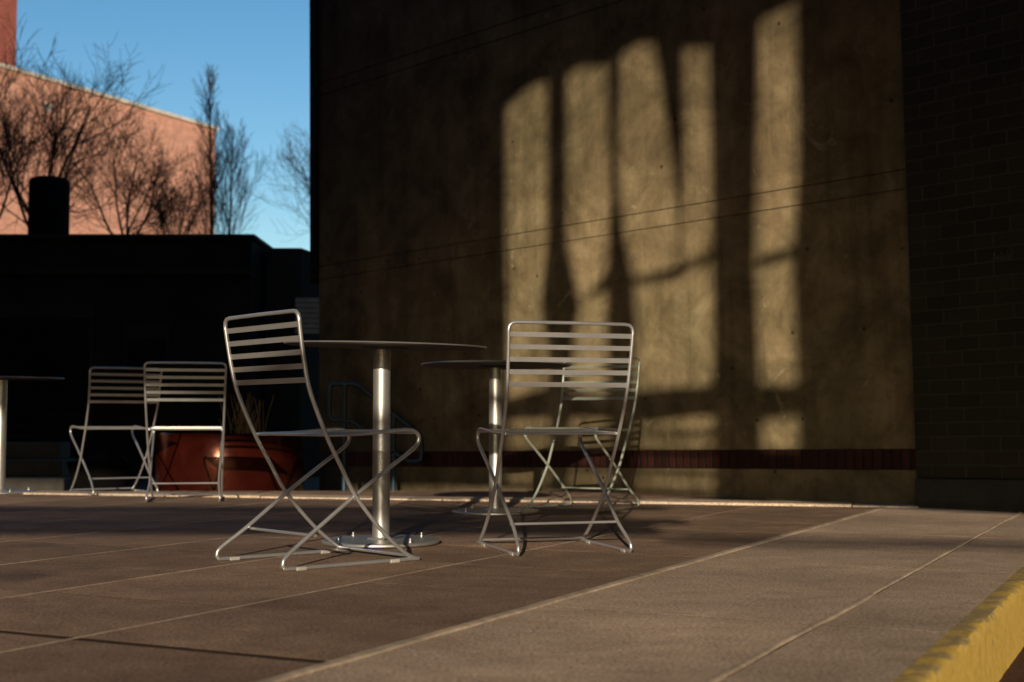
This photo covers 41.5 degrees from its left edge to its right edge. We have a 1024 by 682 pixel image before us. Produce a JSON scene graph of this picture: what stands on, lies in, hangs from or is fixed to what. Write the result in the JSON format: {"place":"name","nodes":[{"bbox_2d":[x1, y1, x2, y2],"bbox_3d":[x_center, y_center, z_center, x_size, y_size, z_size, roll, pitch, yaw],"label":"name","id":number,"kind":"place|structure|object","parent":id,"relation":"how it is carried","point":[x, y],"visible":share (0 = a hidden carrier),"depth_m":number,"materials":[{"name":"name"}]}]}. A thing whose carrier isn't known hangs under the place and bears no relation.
{"place":"outdoors","nodes":[
{"label":"outdoors","id":0,"kind":"place"},
{"bbox_2d":[5,442,78,490],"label":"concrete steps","id":1,"kind":"structure","parent":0,"point":[37,466],"depth_m":12.06,"materials":[{"name":"grey concrete"}]},
{"bbox_2d":[0,234,272,479],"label":"building","id":2,"kind":"structure","parent":0,"point":[74,308],"depth_m":15.02,"materials":[{"name":"paint"}]},
{"bbox_2d":[28,175,69,233],"bbox_3d":[-5.600,-1.525,16.322,0.480,0.920,0.480,0,-3,0],"label":"roof vent","id":3,"kind":"object","parent":2,"relation":"on","point":[48,204],"visible":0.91,"depth_m":16.13,"materials":[{"name":"metal"}]},
{"bbox_2d":[16,0,309,250],"label":"sky","id":4,"kind":"structure","parent":0,"point":[261,48],"materials":[{"name":"blue"}]},
{"bbox_2d":[219,394,273,432],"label":"dried grass","id":5,"kind":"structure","parent":0,"point":[240,427],"depth_m":9.77,"materials":[{"name":"plant"}]},
{"bbox_2d":[264,248,318,476],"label":"annex building","id":6,"kind":"structure","parent":0,"point":[289,286],"depth_m":15.66,"materials":[{"name":"grey paint"}]},
{"bbox_2d":[0,490,1021,681],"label":"paving","id":7,"kind":"structure","parent":0,"point":[115,586],"depth_m":4.30,"materials":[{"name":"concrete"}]},
{"bbox_2d":[0,376,64,494],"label":"cafe table","id":8,"kind":"object","parent":7,"relation":"on","point":[3,401],"visible":0.98,"depth_m":9.01,"materials":[{"name":"metal"}]},
{"bbox_2d":[69,366,161,495],"bbox_3d":[-2.669,0.601,9.051,0.490,0.837,0.549,2,-4,-34],"label":"cafe chair","id":9,"kind":"object","parent":7,"relation":"on","point":[85,427],"visible":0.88,"depth_m":8.92,"materials":[{"name":"silver metal"}]},
{"bbox_2d":[143,361,226,501],"bbox_3d":[-2.001,0.555,8.293,0.490,0.837,0.549,1,-4,-11],"label":"cafe chair","id":10,"kind":"object","parent":7,"relation":"on","point":[221,458],"visible":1,"depth_m":8.12,"materials":[{"name":"silver metal"}]},
{"bbox_2d":[215,309,420,570],"bbox_3d":[-0.661,0.332,4.623,0.549,0.837,0.490,3,-5,-41],"label":"cafe chair","id":11,"kind":"object","parent":7,"relation":"on","point":[327,433],"visible":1,"depth_m":4.54,"materials":[{"name":"silver metal"}]},
{"bbox_2d":[283,340,486,547],"bbox_3d":[-0.493,0.395,5.256,0.792,0.787,0.792,0,-3,0],"label":"cafe table","id":12,"kind":"object","parent":7,"relation":"on","point":[381,421],"visible":0.94,"depth_m":5.24,"materials":[{"name":"metal"}]},
{"bbox_2d":[420,360,571,515],"bbox_3d":[-0.083,0.508,7.050,0.792,0.779,0.792,0,-3,0],"label":"cafe table","id":13,"kind":"object","parent":7,"relation":"on","point":[495,368],"visible":0.94,"depth_m":7.01,"materials":[{"name":"metal"}]},
{"bbox_2d":[476,320,634,555],"bbox_3d":[0.147,0.359,5.072,0.490,0.837,0.549,1,-4,-17],"label":"cafe chair","id":14,"kind":"object","parent":7,"relation":"on","point":[502,431],"visible":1,"depth_m":4.92,"materials":[{"name":"silver metal"}]},
{"bbox_2d":[524,357,640,512],"bbox_3d":[0.387,0.501,7.403,0.490,0.837,0.549,-2,-4,30],"label":"cafe chair","id":15,"kind":"object","parent":7,"relation":"on","point":[602,428],"visible":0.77,"depth_m":7.49,"materials":[{"name":"metal"}]},
{"bbox_2d":[127,476,1023,681],"bbox_3d":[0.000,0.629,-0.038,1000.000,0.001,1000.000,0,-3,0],"label":"ground","id":16,"kind":"structure","parent":0,"point":[1014,671],"depth_m":3.63,"materials":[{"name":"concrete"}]},
{"bbox_2d":[67,447,139,490],"bbox_3d":[-3.500,1.112,11.554,0.600,0.439,0.600,0,-3,0],"label":"bowl planter","id":17,"kind":"object","parent":16,"relation":"on","point":[100,468],"visible":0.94,"depth_m":11.34,"materials":[{"name":"ceramic"}]},
{"bbox_2d":[155,432,303,490],"bbox_3d":[-2.090,0.960,10.010,1.080,0.555,1.080,0,-3,0],"label":"planter","id":18,"kind":"object","parent":16,"relation":"on","point":[186,457],"visible":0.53,"depth_m":9.54,"materials":[{"name":"red ceramic"}]},
{"bbox_2d":[309,0,915,504],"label":"concrete wall","id":19,"kind":"structure","parent":16,"relation":"on","point":[705,200],"depth_m":9.18,"materials":[{"name":"concrete"}]},
{"bbox_2d":[327,381,423,490],"bbox_3d":[-1.069,0.783,10.572,0.763,0.934,0.034,0,-3,0],"label":"handrail","id":20,"kind":"object","parent":19,"relation":"attached to","point":[344,420],"visible":0.72,"depth_m":10.57,"materials":[{"name":"metal"}]},
{"bbox_2d":[893,565,1023,681],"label":"kerb","id":21,"kind":"structure","parent":16,"relation":"on","point":[983,641],"depth_m":3.16,"materials":[{"name":"yellow paint"}]},
{"bbox_2d":[900,0,1023,512],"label":"block wall","id":22,"kind":"structure","parent":16,"relation":"on","point":[963,79],"depth_m":7.37,"materials":[{"name":"concrete"}]},
{"bbox_2d":[281,508,1023,681],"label":"pavement","id":23,"kind":"structure","parent":0,"point":[554,643],"depth_m":3.25,"materials":[{"name":"grey concrete"}]},
{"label":"terrace","id":24,"kind":"structure","parent":0,"visible":0},
{"bbox_2d":[0,0,16,66],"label":"brick tower","id":25,"kind":"structure","parent":24,"relation":"on","point":[10,6],"depth_m":47.79,"materials":[{"name":"brick"}]},
{"bbox_2d":[0,97,77,217],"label":"bare tree","id":26,"kind":"object","parent":24,"relation":"on","point":[2,136],"visible":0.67,"depth_m":24.58,"materials":[{"name":"brown plant"}]},
{"bbox_2d":[0,11,169,233],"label":"bare tree","id":27,"kind":"object","parent":24,"relation":"on","point":[51,165],"visible":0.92,"depth_m":24.87,"materials":[{"name":"brown plant"}]},
{"bbox_2d":[0,63,218,233],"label":"brick building","id":28,"kind":"structure","parent":24,"relation":"on","point":[180,131],"depth_m":46.94,"materials":[{"name":"brick"}]},
{"bbox_2d":[28,106,222,233],"bbox_3d":[-7.457,-2.774,26.245,3.415,3.268,2.880,3,-4,-36],"label":"bare tree","id":29,"kind":"object","parent":24,"relation":"on","point":[129,190],"visible":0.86,"depth_m":26.20,"materials":[{"name":"brown plant"}]},
{"bbox_2d":[103,160,230,233],"bbox_3d":[-6.867,-2.442,27.151,2.334,2.717,2.859,2,-4,-34],"label":"bare tree","id":30,"kind":"object","parent":24,"relation":"on","point":[197,208],"visible":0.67,"depth_m":27.06,"materials":[{"name":"brown plant"}]},
{"bbox_2d":[183,61,239,233],"bbox_3d":[-6.555,-3.530,29.230,1.228,5.127,1.564,1,-4,-19],"label":"bare tree","id":31,"kind":"object","parent":24,"relation":"on","point":[209,108],"visible":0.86,"depth_m":29.27,"materials":[{"name":"brown plant"}]},
{"bbox_2d":[192,110,270,233],"bbox_3d":[-6.548,-3.136,31.348,1.878,4.596,2.345,0,-3,0],"label":"bare tree","id":32,"kind":"object","parent":24,"relation":"on","point":[238,175],"visible":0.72,"depth_m":31.33,"materials":[{"name":"brown plant"}]},
{"bbox_2d":[248,119,309,239],"bbox_3d":[-4.663,-3.215,33.250,3.587,4.992,4.096,0,-3,0],"label":"bare tree","id":33,"kind":"object","parent":24,"relation":"on","point":[296,170],"visible":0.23,"depth_m":33.07,"materials":[{"name":"brown plant"}]}
]}

